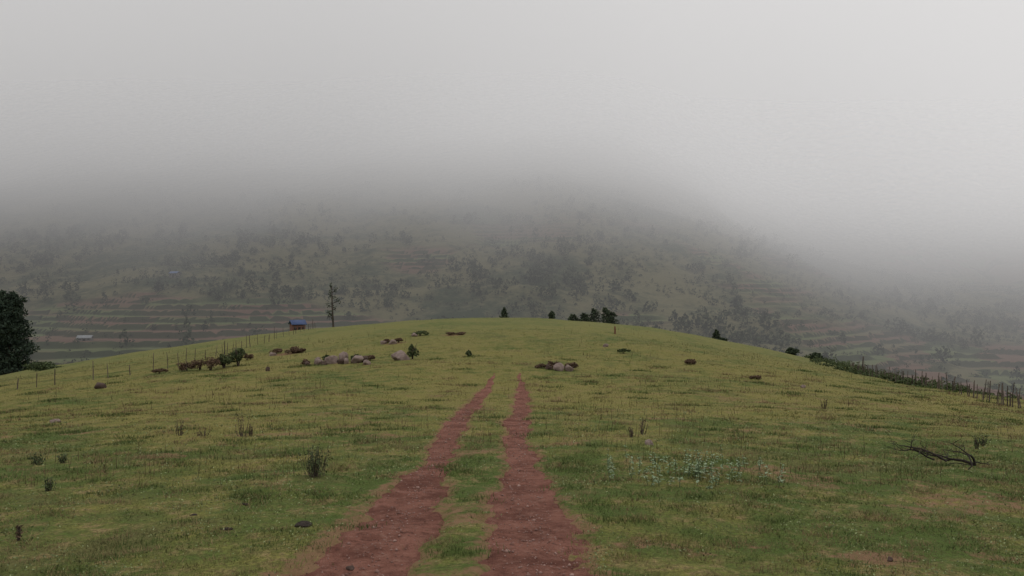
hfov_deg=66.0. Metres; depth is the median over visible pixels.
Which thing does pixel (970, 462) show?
dead branch
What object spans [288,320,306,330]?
blue roof hut
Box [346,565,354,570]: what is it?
stone
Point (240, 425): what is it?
dry weed
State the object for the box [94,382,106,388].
dark boulder
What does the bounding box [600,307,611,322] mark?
bushy tree
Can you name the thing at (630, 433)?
dry weed
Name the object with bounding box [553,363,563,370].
boulder
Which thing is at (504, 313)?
conifer
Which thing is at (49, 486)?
shrub
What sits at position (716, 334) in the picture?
conifer
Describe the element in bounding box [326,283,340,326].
slender tree
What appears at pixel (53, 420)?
boulder
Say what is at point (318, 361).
boulder
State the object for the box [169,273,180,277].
walls
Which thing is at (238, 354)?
shrub
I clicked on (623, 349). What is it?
shrub
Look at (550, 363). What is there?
dry shrub
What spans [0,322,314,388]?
wooden fence
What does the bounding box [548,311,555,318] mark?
bushy tree
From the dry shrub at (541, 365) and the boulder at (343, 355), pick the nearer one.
the dry shrub at (541, 365)
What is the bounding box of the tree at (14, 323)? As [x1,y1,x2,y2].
[0,290,40,374]
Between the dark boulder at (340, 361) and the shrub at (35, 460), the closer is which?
the shrub at (35, 460)
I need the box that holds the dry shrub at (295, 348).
[284,346,298,353]
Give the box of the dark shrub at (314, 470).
[298,444,330,477]
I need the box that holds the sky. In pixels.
[0,0,1023,102]
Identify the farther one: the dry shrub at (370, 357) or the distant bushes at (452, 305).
the distant bushes at (452, 305)
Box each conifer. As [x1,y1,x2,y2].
[499,307,508,317]
[712,329,720,339]
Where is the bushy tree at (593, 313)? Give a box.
[589,308,600,321]
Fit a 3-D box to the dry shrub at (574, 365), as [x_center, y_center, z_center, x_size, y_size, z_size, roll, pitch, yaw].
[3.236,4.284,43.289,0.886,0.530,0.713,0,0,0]
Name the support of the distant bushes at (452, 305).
on the mountain
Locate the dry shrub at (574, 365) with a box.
[564,362,578,368]
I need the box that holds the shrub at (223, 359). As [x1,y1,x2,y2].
[217,354,232,367]
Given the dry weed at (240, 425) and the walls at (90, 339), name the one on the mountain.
the walls at (90, 339)
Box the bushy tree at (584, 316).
[579,313,590,321]
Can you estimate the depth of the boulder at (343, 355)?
49.70 m
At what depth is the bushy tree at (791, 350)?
97.68 m
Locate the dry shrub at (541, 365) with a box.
[535,363,545,367]
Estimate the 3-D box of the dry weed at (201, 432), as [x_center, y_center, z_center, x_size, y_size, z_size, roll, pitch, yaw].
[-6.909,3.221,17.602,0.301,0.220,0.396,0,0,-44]
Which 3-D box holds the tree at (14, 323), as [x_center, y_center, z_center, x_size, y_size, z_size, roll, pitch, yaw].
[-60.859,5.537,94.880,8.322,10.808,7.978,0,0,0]
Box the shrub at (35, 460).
[28,452,46,464]
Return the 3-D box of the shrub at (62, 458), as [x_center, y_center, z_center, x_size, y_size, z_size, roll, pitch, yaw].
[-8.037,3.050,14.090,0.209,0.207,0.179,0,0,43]
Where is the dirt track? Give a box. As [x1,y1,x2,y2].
[300,373,596,575]
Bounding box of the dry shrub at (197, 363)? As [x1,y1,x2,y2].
[188,359,205,369]
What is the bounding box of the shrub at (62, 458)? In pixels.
[57,453,67,462]
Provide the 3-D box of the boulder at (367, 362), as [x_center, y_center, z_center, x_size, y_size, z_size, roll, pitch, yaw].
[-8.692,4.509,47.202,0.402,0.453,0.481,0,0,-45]
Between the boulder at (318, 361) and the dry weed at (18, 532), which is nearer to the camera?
the dry weed at (18, 532)
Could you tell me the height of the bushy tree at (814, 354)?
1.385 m
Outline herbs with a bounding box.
[0,407,1023,575]
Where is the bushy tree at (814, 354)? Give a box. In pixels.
[809,352,823,358]
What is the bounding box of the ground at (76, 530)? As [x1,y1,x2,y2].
[0,318,1023,575]
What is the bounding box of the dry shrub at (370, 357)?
[367,355,375,359]
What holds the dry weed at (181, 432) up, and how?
on the ground at (76, 530)
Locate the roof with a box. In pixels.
[76,335,93,337]
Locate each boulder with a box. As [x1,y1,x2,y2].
[49,419,60,423]
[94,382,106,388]
[314,359,323,364]
[324,355,337,363]
[337,359,343,363]
[338,351,347,358]
[351,355,363,362]
[363,360,370,364]
[391,350,409,359]
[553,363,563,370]
[565,365,573,370]
[645,439,652,444]
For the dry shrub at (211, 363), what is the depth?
50.29 m
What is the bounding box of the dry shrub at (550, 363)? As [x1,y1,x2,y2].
[548,361,559,367]
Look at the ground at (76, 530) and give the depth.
14.59 m
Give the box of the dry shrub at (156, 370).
[151,368,168,373]
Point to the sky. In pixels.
(795, 51)
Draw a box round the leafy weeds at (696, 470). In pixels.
[606,445,785,488]
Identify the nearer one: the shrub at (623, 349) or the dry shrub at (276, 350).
the shrub at (623, 349)
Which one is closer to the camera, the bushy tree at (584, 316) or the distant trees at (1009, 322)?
the bushy tree at (584, 316)
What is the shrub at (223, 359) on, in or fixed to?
on the ground at (76, 530)
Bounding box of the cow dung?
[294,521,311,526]
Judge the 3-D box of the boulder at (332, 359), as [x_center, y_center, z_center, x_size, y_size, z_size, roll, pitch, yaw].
[-11.279,4.506,49.062,0.820,0.623,0.792,0,0,-5]
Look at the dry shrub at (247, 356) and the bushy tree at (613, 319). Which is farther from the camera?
the bushy tree at (613, 319)
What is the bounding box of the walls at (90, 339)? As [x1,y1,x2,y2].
[78,338,92,340]
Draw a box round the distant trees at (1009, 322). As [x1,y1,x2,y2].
[0,175,1023,394]
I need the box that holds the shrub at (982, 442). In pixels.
[971,433,991,445]
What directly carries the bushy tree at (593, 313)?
on the ground at (76, 530)
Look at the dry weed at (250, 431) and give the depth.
17.51 m
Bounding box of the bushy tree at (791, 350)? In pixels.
[785,347,799,354]
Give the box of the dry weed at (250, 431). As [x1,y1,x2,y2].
[248,424,252,435]
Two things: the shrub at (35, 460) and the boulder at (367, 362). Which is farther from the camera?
the boulder at (367, 362)
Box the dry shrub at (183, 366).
[176,362,194,370]
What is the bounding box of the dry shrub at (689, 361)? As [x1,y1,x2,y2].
[684,358,696,363]
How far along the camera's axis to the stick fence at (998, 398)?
43.42 m
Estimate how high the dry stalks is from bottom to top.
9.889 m
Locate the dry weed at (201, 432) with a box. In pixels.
[196,428,210,435]
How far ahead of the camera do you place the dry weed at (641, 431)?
17.24 m
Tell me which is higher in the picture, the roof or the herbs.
the roof
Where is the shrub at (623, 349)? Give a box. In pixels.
[617,348,630,352]
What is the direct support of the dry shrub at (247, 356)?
on the ground at (76, 530)
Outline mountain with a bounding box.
[0,70,1023,399]
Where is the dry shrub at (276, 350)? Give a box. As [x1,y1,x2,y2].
[269,348,281,353]
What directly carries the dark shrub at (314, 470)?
on the ground at (76, 530)
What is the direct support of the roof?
on the walls at (90, 339)
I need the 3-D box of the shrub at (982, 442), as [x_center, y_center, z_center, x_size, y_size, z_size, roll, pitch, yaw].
[10.082,3.249,16.896,0.382,0.311,0.221,0,0,39]
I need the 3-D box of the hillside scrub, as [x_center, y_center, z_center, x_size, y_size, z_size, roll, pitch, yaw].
[44.081,14.963,92.885,30.107,18.268,91.696,0,0,32]
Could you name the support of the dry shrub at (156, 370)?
on the ground at (76, 530)
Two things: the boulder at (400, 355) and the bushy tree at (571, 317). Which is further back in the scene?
the bushy tree at (571, 317)
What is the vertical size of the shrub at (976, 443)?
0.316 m
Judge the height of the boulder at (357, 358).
0.766 m
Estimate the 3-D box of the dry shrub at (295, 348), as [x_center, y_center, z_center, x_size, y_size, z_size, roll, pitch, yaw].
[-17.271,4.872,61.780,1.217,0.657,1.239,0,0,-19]
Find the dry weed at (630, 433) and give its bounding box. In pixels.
[628,427,632,436]
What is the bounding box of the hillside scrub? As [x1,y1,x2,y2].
[804,354,1021,398]
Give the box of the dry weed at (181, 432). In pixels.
[175,420,183,435]
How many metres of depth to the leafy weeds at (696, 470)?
11.62 m
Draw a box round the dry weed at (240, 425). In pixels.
[235,415,250,435]
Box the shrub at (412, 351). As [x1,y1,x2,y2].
[406,344,418,358]
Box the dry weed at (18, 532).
[15,524,22,540]
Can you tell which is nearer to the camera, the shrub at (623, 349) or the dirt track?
the dirt track
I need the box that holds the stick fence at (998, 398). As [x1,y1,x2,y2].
[850,362,1023,408]
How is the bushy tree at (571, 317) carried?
on the ground at (76, 530)
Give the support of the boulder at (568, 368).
on the ground at (76, 530)
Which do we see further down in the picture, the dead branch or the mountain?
the dead branch
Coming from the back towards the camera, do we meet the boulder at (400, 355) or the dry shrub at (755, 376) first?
the boulder at (400, 355)
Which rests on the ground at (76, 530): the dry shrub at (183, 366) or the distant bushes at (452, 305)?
the dry shrub at (183, 366)
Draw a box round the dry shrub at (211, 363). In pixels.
[202,356,220,369]
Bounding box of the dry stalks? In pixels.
[4,325,1023,488]
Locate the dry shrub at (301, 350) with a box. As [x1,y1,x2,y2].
[296,348,305,352]
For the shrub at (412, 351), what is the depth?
50.44 m
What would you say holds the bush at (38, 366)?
on the ground at (76, 530)
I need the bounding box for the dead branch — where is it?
[881,433,992,469]
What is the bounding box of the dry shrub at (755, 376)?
[749,375,761,378]
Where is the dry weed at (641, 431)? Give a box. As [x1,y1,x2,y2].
[639,420,647,434]
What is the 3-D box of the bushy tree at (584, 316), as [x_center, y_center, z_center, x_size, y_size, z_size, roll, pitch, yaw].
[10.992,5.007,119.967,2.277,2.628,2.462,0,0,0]
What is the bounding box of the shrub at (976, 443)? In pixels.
[973,435,980,448]
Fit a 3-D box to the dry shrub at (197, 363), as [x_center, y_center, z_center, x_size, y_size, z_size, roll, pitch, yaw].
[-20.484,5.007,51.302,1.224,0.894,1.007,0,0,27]
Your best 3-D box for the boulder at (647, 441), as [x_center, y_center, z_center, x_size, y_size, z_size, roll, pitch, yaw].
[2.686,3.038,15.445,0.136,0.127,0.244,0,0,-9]
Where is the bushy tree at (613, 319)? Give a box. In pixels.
[609,311,619,323]
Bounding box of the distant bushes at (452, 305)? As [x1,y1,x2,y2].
[0,181,1023,394]
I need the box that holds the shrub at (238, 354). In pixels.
[227,347,245,365]
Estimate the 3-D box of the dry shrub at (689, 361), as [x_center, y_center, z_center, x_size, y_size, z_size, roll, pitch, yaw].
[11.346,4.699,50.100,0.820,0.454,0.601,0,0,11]
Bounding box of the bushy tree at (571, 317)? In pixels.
[567,314,578,320]
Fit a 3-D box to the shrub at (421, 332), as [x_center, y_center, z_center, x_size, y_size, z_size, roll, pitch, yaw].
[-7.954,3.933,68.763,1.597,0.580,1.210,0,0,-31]
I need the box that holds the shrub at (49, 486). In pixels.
[42,477,55,491]
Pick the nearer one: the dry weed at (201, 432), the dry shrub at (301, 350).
the dry weed at (201, 432)
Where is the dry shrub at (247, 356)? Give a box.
[243,352,252,359]
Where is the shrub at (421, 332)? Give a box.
[412,330,428,335]
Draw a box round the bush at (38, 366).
[21,361,64,370]

